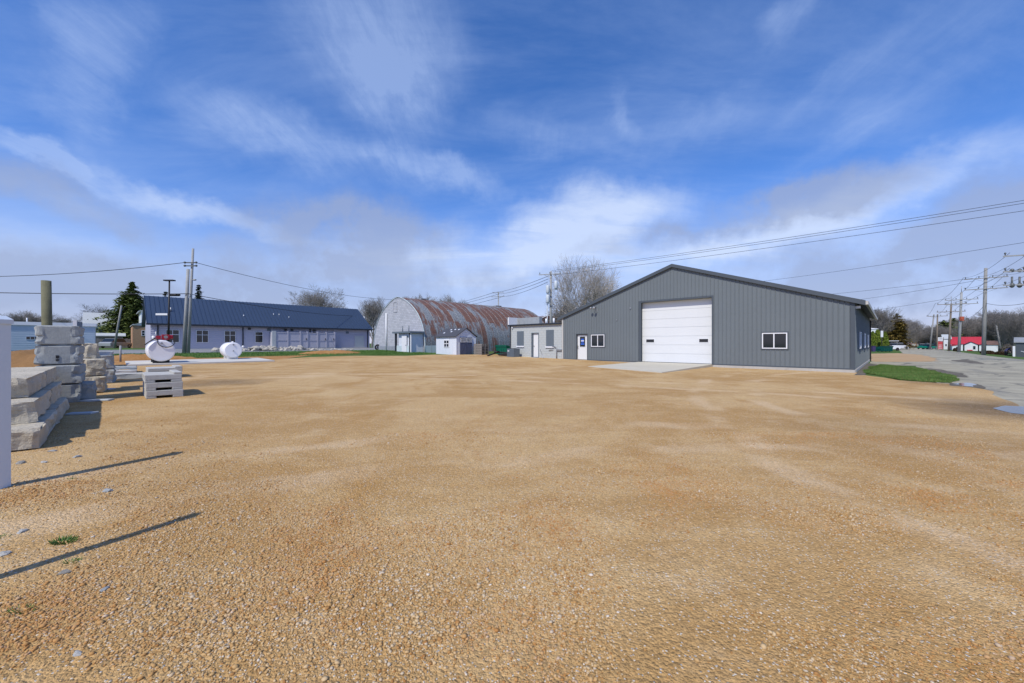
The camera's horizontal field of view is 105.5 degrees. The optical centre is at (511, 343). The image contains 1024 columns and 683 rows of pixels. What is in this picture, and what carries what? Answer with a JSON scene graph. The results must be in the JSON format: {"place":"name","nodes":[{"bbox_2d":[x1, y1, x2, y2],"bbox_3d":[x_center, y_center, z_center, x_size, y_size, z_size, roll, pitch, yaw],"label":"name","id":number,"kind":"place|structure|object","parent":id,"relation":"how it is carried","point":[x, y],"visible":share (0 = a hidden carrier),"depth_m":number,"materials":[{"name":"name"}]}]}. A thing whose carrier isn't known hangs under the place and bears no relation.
{"place":"outdoors","nodes":[
{"label":"outdoors","id":0,"kind":"place"},
{"bbox_2d":[114,355,308,364],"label":"dirt bank","id":1,"kind":"structure","parent":0,"point":[263,357],"depth_m":29.80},
{"bbox_2d":[106,348,373,353],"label":"back road","id":2,"kind":"structure","parent":0,"point":[142,352],"depth_m":41.62,"materials":[{"name":"asphalt"}]},
{"bbox_2d":[113,349,403,357],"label":"grass","id":3,"kind":"structure","parent":0,"point":[217,354],"depth_m":35.08,"materials":[{"name":"plant"}]},
{"bbox_2d":[357,350,434,354],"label":"grass","id":4,"kind":"structure","parent":0,"point":[379,352],"depth_m":39.34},
{"bbox_2d":[0,354,1023,682],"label":"gravel lot","id":5,"kind":"structure","parent":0,"point":[388,394],"depth_m":3.44,"materials":[{"name":"gravel"}]},
{"bbox_2d":[0,316,13,488],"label":"vinyl post","id":6,"kind":"object","parent":5,"relation":"on","point":[6,322],"visible":0.9,"depth_m":3.99,"materials":[{"name":"plastic"}]},
{"bbox_2d":[11,349,38,367],"bbox_3d":[-21.133,0.792,17.000,6.800,1.125,4.400,0,0,0],"label":"soil pile","id":7,"kind":"object","parent":5,"relation":"on","point":[22,358],"visible":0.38,"depth_m":16.02,"materials":[{"name":"soil"}]},
{"bbox_2d":[11,409,56,450],"bbox_3d":[-7.750,1.317,5.873,2.264,0.312,1.067,0,0,44],"label":"stone block","id":8,"kind":"object","parent":5,"relation":"on","point":[30,435],"depth_m":5.44,"materials":[{"name":"stone"}]},
{"bbox_2d":[11,390,51,423],"bbox_3d":[-8.154,1.011,6.122,2.282,0.325,1.083,0,0,44],"label":"stone block","id":9,"kind":"object","parent":8,"relation":"on","point":[32,408],"depth_m":5.74,"materials":[{"name":"stone"}]},
{"bbox_2d":[11,371,45,397],"bbox_3d":[-8.679,0.684,6.480,2.259,0.338,1.072,0,0,44],"label":"stone block","id":10,"kind":"object","parent":9,"relation":"on","point":[25,384],"depth_m":6.23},
{"bbox_2d":[41,280,52,324],"bbox_3d":[-14.591,-0.142,12.200,0.260,3.652,0.240,0,0,0],"label":"wooden post","id":11,"kind":"object","parent":5,"relation":"on","point":[46,302],"visible":0.4,"depth_m":12.13,"materials":[{"name":"wood"}]},
{"bbox_2d":[47,397,68,423],"bbox_3d":[-9.334,1.321,7.433,2.257,0.315,1.071,0,0,44],"label":"stone block","id":12,"kind":"object","parent":5,"relation":"on","point":[60,405],"depth_m":7.52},
{"bbox_2d":[40,381,62,405],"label":"stone block","id":13,"kind":"object","parent":12,"relation":"on","point":[55,388],"depth_m":7.73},
{"bbox_2d":[11,366,59,385],"bbox_3d":[-10.270,0.690,8.048,2.277,0.329,1.075,0,0,44],"label":"stone block","id":14,"kind":"object","parent":13,"relation":"on","point":[52,375],"depth_m":8.23,"materials":[{"name":"stone"}]},
{"bbox_2d":[48,534,78,545],"bbox_3d":[-3.351,1.462,2.902,0.213,0.036,0.143,0,0,0],"label":"weed tuft","id":15,"kind":"object","parent":5,"relation":"on","point":[64,538],"visible":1,"depth_m":2.91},
{"bbox_2d":[60,383,81,402],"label":"stone block","id":16,"kind":"object","parent":5,"relation":"on","point":[71,393],"depth_m":9.44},
{"bbox_2d":[36,363,85,383],"bbox_3d":[-11.163,0.744,9.646,0.770,0.483,1.091,0,0,-44],"label":"stone block","id":17,"kind":"object","parent":16,"relation":"on","point":[71,373],"depth_m":9.42,"materials":[{"name":"stone"}]},
{"bbox_2d":[33,345,84,364],"bbox_3d":[-11.196,0.274,9.638,0.773,0.480,1.079,0,0,-44],"label":"stone block","id":18,"kind":"object","parent":17,"relation":"on","point":[56,354],"depth_m":9.29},
{"bbox_2d":[34,325,84,344],"bbox_3d":[-11.192,-0.195,9.646,0.769,0.470,1.072,0,0,-44],"label":"stone block","id":19,"kind":"object","parent":18,"relation":"on","point":[56,335],"depth_m":9.30,"materials":[{"name":"stone"}]},
{"bbox_2d":[65,411,98,414],"bbox_3d":[-8.948,1.452,8.091,0.435,0.036,0.245,0,0,-17],"label":"stone slab","id":20,"kind":"object","parent":5,"relation":"on","point":[82,413],"depth_m":8.03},
{"bbox_2d":[80,381,96,399],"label":"stone block","id":21,"kind":"object","parent":5,"relation":"on","point":[89,389],"depth_m":9.79,"materials":[{"name":"stone"}]},
{"bbox_2d":[84,374,107,391],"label":"stone block","id":22,"kind":"object","parent":5,"relation":"on","point":[101,384],"depth_m":11.02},
{"bbox_2d":[82,358,106,375],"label":"stone block","id":23,"kind":"object","parent":22,"relation":"on","point":[96,367],"depth_m":10.98,"materials":[{"name":"stone"}]},
{"bbox_2d":[82,343,100,358],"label":"stone block","id":24,"kind":"object","parent":23,"relation":"on","point":[91,351],"depth_m":11.42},
{"bbox_2d":[105,368,116,382],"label":"stone block","id":25,"kind":"object","parent":5,"relation":"on","point":[111,376],"depth_m":13.24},
{"bbox_2d":[83,355,114,368],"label":"stone block","id":26,"kind":"object","parent":25,"relation":"on","point":[110,361],"depth_m":13.23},
{"bbox_2d":[115,372,141,379],"bbox_3d":[-14.423,1.231,14.853,1.521,0.205,0.828,0,0,-41],"label":"stone slab","id":27,"kind":"object","parent":5,"relation":"on","point":[137,375],"depth_m":14.53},
{"bbox_2d":[143,387,182,398],"bbox_3d":[-9.710,1.338,10.811,1.506,0.204,0.750,0,0,44],"label":"concrete slab","id":28,"kind":"object","parent":5,"relation":"on","point":[163,391],"depth_m":10.33,"materials":[{"name":"concrete"}]},
{"bbox_2d":[143,379,182,390],"bbox_3d":[-9.733,1.133,10.828,1.507,0.202,0.742,0,0,44],"label":"concrete slab","id":29,"kind":"object","parent":28,"relation":"on","point":[162,384],"depth_m":10.35,"materials":[{"name":"concrete"}]},
{"bbox_2d":[142,369,181,382],"bbox_3d":[-9.776,0.900,10.845,1.513,0.258,0.743,0,0,44],"label":"concrete slab","id":30,"kind":"object","parent":29,"relation":"on","point":[170,375],"depth_m":10.43,"materials":[{"name":"concrete"}]},
{"bbox_2d":[146,365,181,371],"bbox_3d":[-13.935,1.017,15.572,1.406,0.237,1.008,0,0,44],"label":"concrete slab","id":31,"kind":"object","parent":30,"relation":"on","point":[164,368],"depth_m":15.26,"materials":[{"name":"concrete"}]},
{"bbox_2d":[125,358,274,365],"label":"tank slab","id":32,"kind":"structure","parent":5,"relation":"on","point":[175,362],"depth_m":23.73,"materials":[{"name":"concrete"}]},
{"bbox_2d":[144,331,175,362],"bbox_3d":[-20.419,0.215,22.499,1.983,1.800,1.320,0,0,45],"label":"fuel tank","id":33,"kind":"object","parent":32,"relation":"on","point":[162,350],"visible":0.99,"depth_m":21.93,"materials":[{"name":"grey metal"}]},
{"bbox_2d":[220,341,243,358],"bbox_3d":[-19.336,0.464,26.895,1.664,1.210,1.198,0,0,44],"label":"fuel tank","id":34,"kind":"object","parent":32,"relation":"on","point":[232,350],"visible":0.98,"depth_m":26.34,"materials":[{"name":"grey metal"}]},
{"bbox_2d":[495,345,509,353],"bbox_3d":[-0.788,0.672,39.482,1.650,0.997,1.050,0,0,44],"label":"dumpster","id":35,"kind":"object","parent":5,"relation":"on","point":[502,348],"visible":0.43,"depth_m":39.08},
{"bbox_2d":[507,348,519,356],"bbox_3d":[0.118,0.830,35.232,0.840,0.780,0.825,0,0,44],"label":"condenser unit","id":36,"kind":"object","parent":5,"relation":"on","point":[513,352],"visible":0.99,"depth_m":34.94,"materials":[{"name":"white paint"}]},
{"bbox_2d":[588,362,711,372],"bbox_3d":[8.291,1.630,23.581,6.971,0.639,4.869,0,0,-44],"label":"concrete apron","id":37,"kind":"object","parent":5,"relation":"on","point":[656,367],"visible":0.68,"depth_m":22.92,"materials":[{"name":"concrete"}]},
{"bbox_2d":[0,0,1023,342],"label":"sky","id":38,"kind":"structure","parent":0,"point":[387,149],"materials":[{"name":"blue"}]},
{"bbox_2d":[99,343,1023,382],"bbox_3d":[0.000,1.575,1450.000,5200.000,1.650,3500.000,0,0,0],"label":"ground","id":39,"kind":"structure","parent":0,"point":[879,352],"depth_m":39.22,"materials":[{"name":"plant"}]},
{"bbox_2d":[2,310,40,321],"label":"bare tree","id":40,"kind":"object","parent":39,"relation":"on","point":[35,318],"visible":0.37,"depth_m":92.07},
{"bbox_2d":[11,318,96,350],"bbox_3d":[-50.193,-0.650,35.856,3.220,3.700,16.288,0,0,44],"label":"office trailer","id":41,"kind":"object","parent":39,"relation":"on","point":[23,336],"visible":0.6,"depth_m":37.45,"materials":[{"name":"white metal"}]},
{"bbox_2d":[52,315,81,322],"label":"bare tree","id":42,"kind":"object","parent":39,"relation":"on","point":[64,320],"visible":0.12,"depth_m":105.64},
{"bbox_2d":[72,303,108,321],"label":"bare tree","id":43,"kind":"object","parent":39,"relation":"on","point":[97,309],"visible":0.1,"depth_m":94.64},
{"bbox_2d":[82,312,114,332],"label":"white house","id":44,"kind":"structure","parent":39,"relation":"on","point":[89,316],"depth_m":74.06,"materials":[{"name":"paint"}]},
{"bbox_2d":[96,333,125,347],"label":"garage","id":45,"kind":"structure","parent":39,"relation":"on","point":[106,335],"depth_m":65.90,"materials":[{"name":"white wood"}]},
{"bbox_2d":[98,338,131,347],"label":"parked car","id":46,"kind":"object","parent":39,"relation":"on","point":[110,342],"visible":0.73,"depth_m":59.45,"materials":[{"name":"grey metal"}]},
{"bbox_2d":[87,281,145,342],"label":"conifer","id":47,"kind":"object","parent":39,"relation":"on","point":[130,302],"visible":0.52,"depth_m":72.17,"materials":[{"name":"plant"}]},
{"bbox_2d":[113,305,121,347],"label":"utility pole","id":48,"kind":"object","parent":39,"relation":"on","point":[116,333],"visible":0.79,"depth_m":57.91,"materials":[{"name":"grey wood"}]},
{"bbox_2d":[130,323,144,347],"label":"brick house","id":49,"kind":"structure","parent":39,"relation":"on","point":[137,335],"depth_m":60.48,"materials":[{"name":"brown brick"}]},
{"bbox_2d":[114,354,197,360],"bbox_3d":[-25.687,0.940,25.500,1.600,0.481,8.399,0,0,44],"label":"dirt mound","id":50,"kind":"object","parent":39,"relation":"on","point":[128,357],"visible":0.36,"depth_m":25.74,"materials":[{"name":"soil"}]},
{"bbox_2d":[156,280,175,341],"bbox_3d":[-29.845,-2.246,33.500,1.520,6.454,0.300,0,0,0],"label":"street lamp","id":51,"kind":"object","parent":39,"relation":"on","point":[168,329],"visible":0.82,"depth_m":33.44,"materials":[{"name":"black metal"}]},
{"bbox_2d":[182,248,197,352],"bbox_3d":[-29.677,-3.815,35.891,1.507,9.939,0.468,0,0,0],"label":"utility pole","id":52,"kind":"object","parent":39,"relation":"on","point":[186,341],"visible":0.98,"depth_m":35.88,"materials":[{"name":"grey wood"}]},
{"bbox_2d":[0,262,182,276],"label":"power line","id":53,"kind":"object","parent":52,"relation":"attached to","point":[92,271],"visible":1,"depth_m":35.81,"materials":[{"name":"metal"}]},
{"bbox_2d":[99,348,356,351],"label":"retaining kerb","id":54,"kind":"structure","parent":39,"relation":"on","point":[209,349],"depth_m":42.85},
{"bbox_2d":[141,296,373,348],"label":"blue roof building","id":55,"kind":"structure","parent":39,"relation":"on","point":[217,323],"depth_m":50.16,"materials":[{"name":"metal"}]},
{"bbox_2d":[166,330,178,342],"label":"window","id":56,"kind":"structure","parent":55,"relation":"in","point":[175,333],"depth_m":44.40,"materials":[{"name":"glass"}]},
{"bbox_2d":[196,330,208,342],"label":"window","id":57,"kind":"structure","parent":55,"relation":"in","point":[202,336],"depth_m":46.19,"materials":[{"name":"glass"}]},
{"bbox_2d":[224,331,235,342],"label":"window","id":58,"kind":"structure","parent":55,"relation":"in","point":[229,336],"depth_m":48.09,"materials":[{"name":"glass"}]},
{"bbox_2d":[255,332,262,342],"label":"window","id":59,"kind":"structure","parent":55,"relation":"in","point":[258,335],"depth_m":50.32,"materials":[{"name":"glass"}]},
{"bbox_2d":[354,335,363,346],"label":"door","id":60,"kind":"structure","parent":55,"relation":"in","point":[358,339],"depth_m":59.78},
{"bbox_2d":[288,283,347,307],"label":"bare tree","id":61,"kind":"object","parent":39,"relation":"on","point":[316,299],"visible":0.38,"depth_m":93.97,"materials":[{"name":"plant"}]},
{"bbox_2d":[299,350,358,354],"bbox_3d":[-17.810,0.873,38.500,2.998,0.457,6.396,0,0,43],"label":"dirt mound","id":62,"kind":"object","parent":39,"relation":"on","point":[331,352],"visible":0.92,"depth_m":37.44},
{"bbox_2d":[358,297,385,346],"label":"bare tree","id":63,"kind":"object","parent":39,"relation":"on","point":[371,312],"visible":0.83,"depth_m":78.49,"materials":[{"name":"plant"}]},
{"bbox_2d":[392,326,423,352],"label":"entry canopy","id":64,"kind":"object","parent":39,"relation":"on","point":[411,341],"visible":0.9,"depth_m":42.72,"materials":[{"name":"metal"}]},
{"bbox_2d":[402,335,406,351],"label":"door","id":65,"kind":"structure","parent":64,"relation":"in","point":[404,337],"depth_m":42.87,"materials":[{"name":"white paint"}]},
{"bbox_2d":[435,328,477,354],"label":"garden shed","id":66,"kind":"structure","parent":39,"relation":"on","point":[455,341],"depth_m":39.51,"materials":[{"name":"wood"}]},
{"bbox_2d":[460,337,465,353],"bbox_3d":[-4.902,0.232,39.039,0.064,1.740,0.760,0,0,44],"label":"door","id":67,"kind":"structure","parent":66,"relation":"in","point":[462,339],"depth_m":39.01,"materials":[{"name":"white paint"}]},
{"bbox_2d":[466,337,471,353],"bbox_3d":[-4.357,0.232,39.598,0.064,1.740,0.760,0,0,44],"label":"door","id":68,"kind":"structure","parent":66,"relation":"in","point":[468,339],"depth_m":39.56,"materials":[{"name":"white paint"}]},
{"bbox_2d":[373,297,543,352],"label":"arched building","id":69,"kind":"structure","parent":39,"relation":"on","point":[485,324],"depth_m":48.59,"materials":[{"name":"white paint"}]},
{"bbox_2d":[508,317,561,358],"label":"block building","id":70,"kind":"structure","parent":39,"relation":"on","point":[530,337],"depth_m":34.57,"materials":[{"name":"white paint"}]},
{"bbox_2d":[516,331,523,346],"bbox_3d":[0.750,-0.390,35.686,0.933,1.460,0.088,0,0,44],"label":"boarded window","id":71,"kind":"structure","parent":70,"relation":"in","point":[520,334],"depth_m":35.67,"materials":[{"name":"white paint"}]},
{"bbox_2d":[534,333,537,356],"bbox_3d":[2.165,0.170,34.524,0.623,2.100,0.040,0,0,44],"label":"door","id":72,"kind":"structure","parent":70,"relation":"in","point":[536,334],"depth_m":34.49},
{"bbox_2d":[545,330,553,347],"bbox_3d":[3.225,-0.395,33.272,0.927,1.530,0.088,0,0,44],"label":"boarded window","id":73,"kind":"structure","parent":70,"relation":"in","point":[549,333],"depth_m":33.23,"materials":[{"name":"white paint"}]},
{"bbox_2d":[539,271,560,322],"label":"utility pole","id":74,"kind":"object","parent":39,"relation":"on","point":[549,289],"visible":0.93,"depth_m":51.83,"materials":[{"name":"grey metal"}]},
{"bbox_2d":[552,200,1023,270],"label":"power line","id":75,"kind":"object","parent":74,"relation":"attached to","point":[814,233],"visible":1,"depth_m":34.59,"materials":[{"name":"metal"}]},
{"bbox_2d":[555,203,1023,271],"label":"power line","id":76,"kind":"object","parent":74,"relation":"attached to","point":[810,236],"visible":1,"depth_m":34.69,"materials":[{"name":"metal"}]},
{"bbox_2d":[558,211,1020,274],"bbox_3d":[22.438,-9.355,38.999,42.644,0.600,0.031,0,0,38],"label":"power line","id":77,"kind":"object","parent":74,"relation":"attached to","point":[814,241],"visible":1,"depth_m":34.93,"materials":[{"name":"metal"}]},
{"bbox_2d":[544,297,578,322],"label":"bare tree","id":78,"kind":"object","parent":39,"relation":"on","point":[556,315],"visible":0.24,"depth_m":79.11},
{"bbox_2d":[546,254,621,315],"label":"bare tree","id":79,"kind":"object","parent":39,"relation":"on","point":[569,304],"visible":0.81,"depth_m":59.99,"materials":[{"name":"grey plant"}]},
{"bbox_2d":[572,266,619,308],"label":"bare tree","id":80,"kind":"object","parent":39,"relation":"on","point":[618,284],"visible":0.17,"depth_m":63.31,"materials":[{"name":"grey plant"}]},
{"bbox_2d":[557,264,877,372],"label":"metal building","id":81,"kind":"structure","parent":39,"relation":"on","point":[672,313],"depth_m":24.20,"materials":[{"name":"grey metal"}]},
{"bbox_2d":[578,335,586,359],"bbox_3d":[5.667,0.300,31.160,0.941,1.960,0.065,0,0,44],"label":"entry door","id":82,"kind":"structure","parent":81,"relation":"in","point":[582,339],"depth_m":31.15,"materials":[{"name":"white paint"}]},
{"bbox_2d":[590,334,604,347],"bbox_3d":[6.614,-0.210,30.015,1.299,1.060,0.058,0,0,44],"label":"window","id":83,"kind":"structure","parent":81,"relation":"in","point":[596,340],"depth_m":30.00,"materials":[{"name":"white paint"}]},
{"bbox_2d":[642,298,711,363],"bbox_3d":[11.024,-0.795,26.210,4.711,4.170,0.070,0,0,44],"label":"overhead door","id":84,"kind":"structure","parent":81,"relation":"in","point":[680,331],"depth_m":26.06,"materials":[{"name":"white paint"}]},
{"bbox_2d":[761,331,788,349],"bbox_3d":[14.838,-0.150,21.992,1.326,1.020,0.058,0,0,44],"label":"window","id":85,"kind":"structure","parent":81,"relation":"in","point":[769,340],"depth_m":21.96,"materials":[{"name":"white paint"}]},
{"bbox_2d":[855,363,876,374],"bbox_3d":[21.709,1.476,23.701,0.758,0.001,16.151,0,0,44],"label":"dirt strip","id":86,"kind":"object","parent":39,"relation":"on","point":[861,371],"visible":0.55,"depth_m":22.87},
{"bbox_2d":[875,329,882,345],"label":"arborvitae","id":87,"kind":"object","parent":39,"relation":"on","point":[878,337],"visible":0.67,"depth_m":69.62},
{"bbox_2d":[875,346,893,351],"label":"dumpster","id":88,"kind":"object","parent":39,"relation":"on","point":[884,348],"visible":1,"depth_m":65.50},
{"bbox_2d":[870,307,904,331],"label":"bare tree","id":89,"kind":"object","parent":39,"relation":"on","point":[879,325],"visible":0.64,"depth_m":82.63,"materials":[{"name":"plant"}]},
{"bbox_2d":[883,314,918,348],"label":"conifer","id":90,"kind":"object","parent":39,"relation":"on","point":[895,335],"visible":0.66,"depth_m":91.16,"materials":[{"name":"plant"}]},
{"bbox_2d":[871,353,936,361],"bbox_3d":[44.490,1.464,44.786,5.294,0.040,39.662,0,0,43],"label":"gravel patch","id":91,"kind":"object","parent":39,"relation":"on","point":[890,357],"visible":0.87,"depth_m":38.22,"materials":[{"name":"gravel"}]},
{"bbox_2d":[883,320,927,343],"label":"bare tree","id":92,"kind":"object","parent":39,"relation":"on","point":[912,335],"visible":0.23,"depth_m":119.68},
{"bbox_2d":[904,318,926,341],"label":"bare tree","id":93,"kind":"object","parent":39,"relation":"on","point":[916,324],"visible":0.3,"depth_m":145.14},
{"bbox_2d":[920,326,956,342],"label":"bare tree","id":94,"kind":"object","parent":39,"relation":"on","point":[928,333],"visible":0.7,"depth_m":113.89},
{"bbox_2d":[928,320,962,343],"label":"conifer","id":95,"kind":"object","parent":39,"relation":"on","point":[943,323],"visible":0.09,"depth_m":121.44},
{"bbox_2d":[937,296,965,350],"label":"utility pole","id":96,"kind":"object","parent":39,"relation":"on","point":[949,333],"visible":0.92,"depth_m":75.90,"materials":[{"name":"grey wood"}]},
{"bbox_2d":[945,286,978,351],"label":"utility pole","id":97,"kind":"object","parent":39,"relation":"on","point":[961,318],"visible":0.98,"depth_m":65.89,"materials":[{"name":"grey wood"}]},
{"bbox_2d":[950,337,986,350],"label":"red roof house","id":98,"kind":"structure","parent":39,"relation":"on","point":[970,343],"depth_m":101.61,"materials":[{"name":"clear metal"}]},
{"bbox_2d":[951,317,987,336],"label":"bare tree","id":99,"kind":"object","parent":39,"relation":"on","point":[967,322],"visible":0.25,"depth_m":123.77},
{"bbox_2d":[961,321,994,340],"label":"bare tree","id":100,"kind":"object","parent":39,"relation":"on","point":[970,332],"visible":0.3,"depth_m":119.44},
{"bbox_2d":[964,268,1008,354],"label":"utility pole","id":101,"kind":"object","parent":39,"relation":"on","point":[984,329],"visible":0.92,"depth_m":51.88,"materials":[{"name":"grey wood"}]},
{"bbox_2d":[970,310,1023,348],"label":"bare tree","id":102,"kind":"object","parent":39,"relation":"on","point":[991,327],"visible":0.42,"depth_m":112.38,"materials":[{"name":"plant"}]},
{"bbox_2d":[992,311,1023,348],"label":"bare tree","id":103,"kind":"object","parent":39,"relation":"on","point":[1013,326],"visible":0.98,"depth_m":70.61,"materials":[{"name":"plant"}]},
{"bbox_2d":[1003,252,1023,287],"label":"utility pole","id":104,"kind":"object","parent":39,"relation":"on","point":[1012,285],"visible":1,"depth_m":31.55,"materials":[{"name":"grey metal"}]},
{"bbox_2d":[1013,337,1023,356],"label":"dark building","id":105,"kind":"structure","parent":39,"relation":"on","point":[1019,341],"depth_m":61.87,"materials":[{"name":"metal"}]},
{"label":"grass patch","id":106,"kind":"structure","parent":39,"relation":"on","visible":0},
{"bbox_2d":[862,364,958,382],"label":"grass","id":107,"kind":"structure","parent":106,"relation":"on","point":[937,376],"depth_m":18.30,"materials":[{"name":"plant"}]},
{"bbox_2d":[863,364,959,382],"bbox_3d":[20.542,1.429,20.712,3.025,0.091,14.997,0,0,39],"label":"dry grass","id":108,"kind":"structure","parent":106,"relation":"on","point":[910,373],"depth_m":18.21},
{"bbox_2d":[870,361,935,365],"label":"driveway","id":109,"kind":"structure","parent":0,"point":[912,363],"depth_m":28.79,"materials":[{"name":"concrete"}]},
{"bbox_2d":[899,348,1023,405],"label":"road","id":110,"kind":"structure","parent":0,"point":[1001,377],"depth_m":22.23,"materials":[{"name":"asphalt"}]},
{"bbox_2d":[937,337,943,349],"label":"roadside sign","id":111,"kind":"object","parent":110,"relation":"on","point":[940,342],"visible":1,"depth_m":87.66,"materials":[{"name":"white paint"}]},
{"bbox_2d":[925,368,966,376],"bbox_3d":[22.264,1.487,20.155,1.562,0.001,7.816,0,0,33],"label":"damp patch","id":112,"kind":"object","parent":110,"relation":"on","point":[957,374],"visible":0.51,"depth_m":19.88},
{"bbox_2d":[994,406,1023,413],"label":"puddle","id":113,"kind":"object","parent":110,"relation":"on","point":[1016,409],"visible":1,"depth_m":8.67,"materials":[{"name":"blue"}]},
{"bbox_2d":[986,341,998,351],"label":"white shed","id":114,"kind":"structure","parent":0,"point":[991,346],"depth_m":107.18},
{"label":"back pavement","id":115,"kind":"structure","parent":0,"visible":0},
{"bbox_2d":[270,331,334,347],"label":"fence enclosure","id":116,"kind":"object","parent":115,"relation":"on","point":[287,339],"visible":0.84,"depth_m":52.34,"materials":[{"name":"metal"}]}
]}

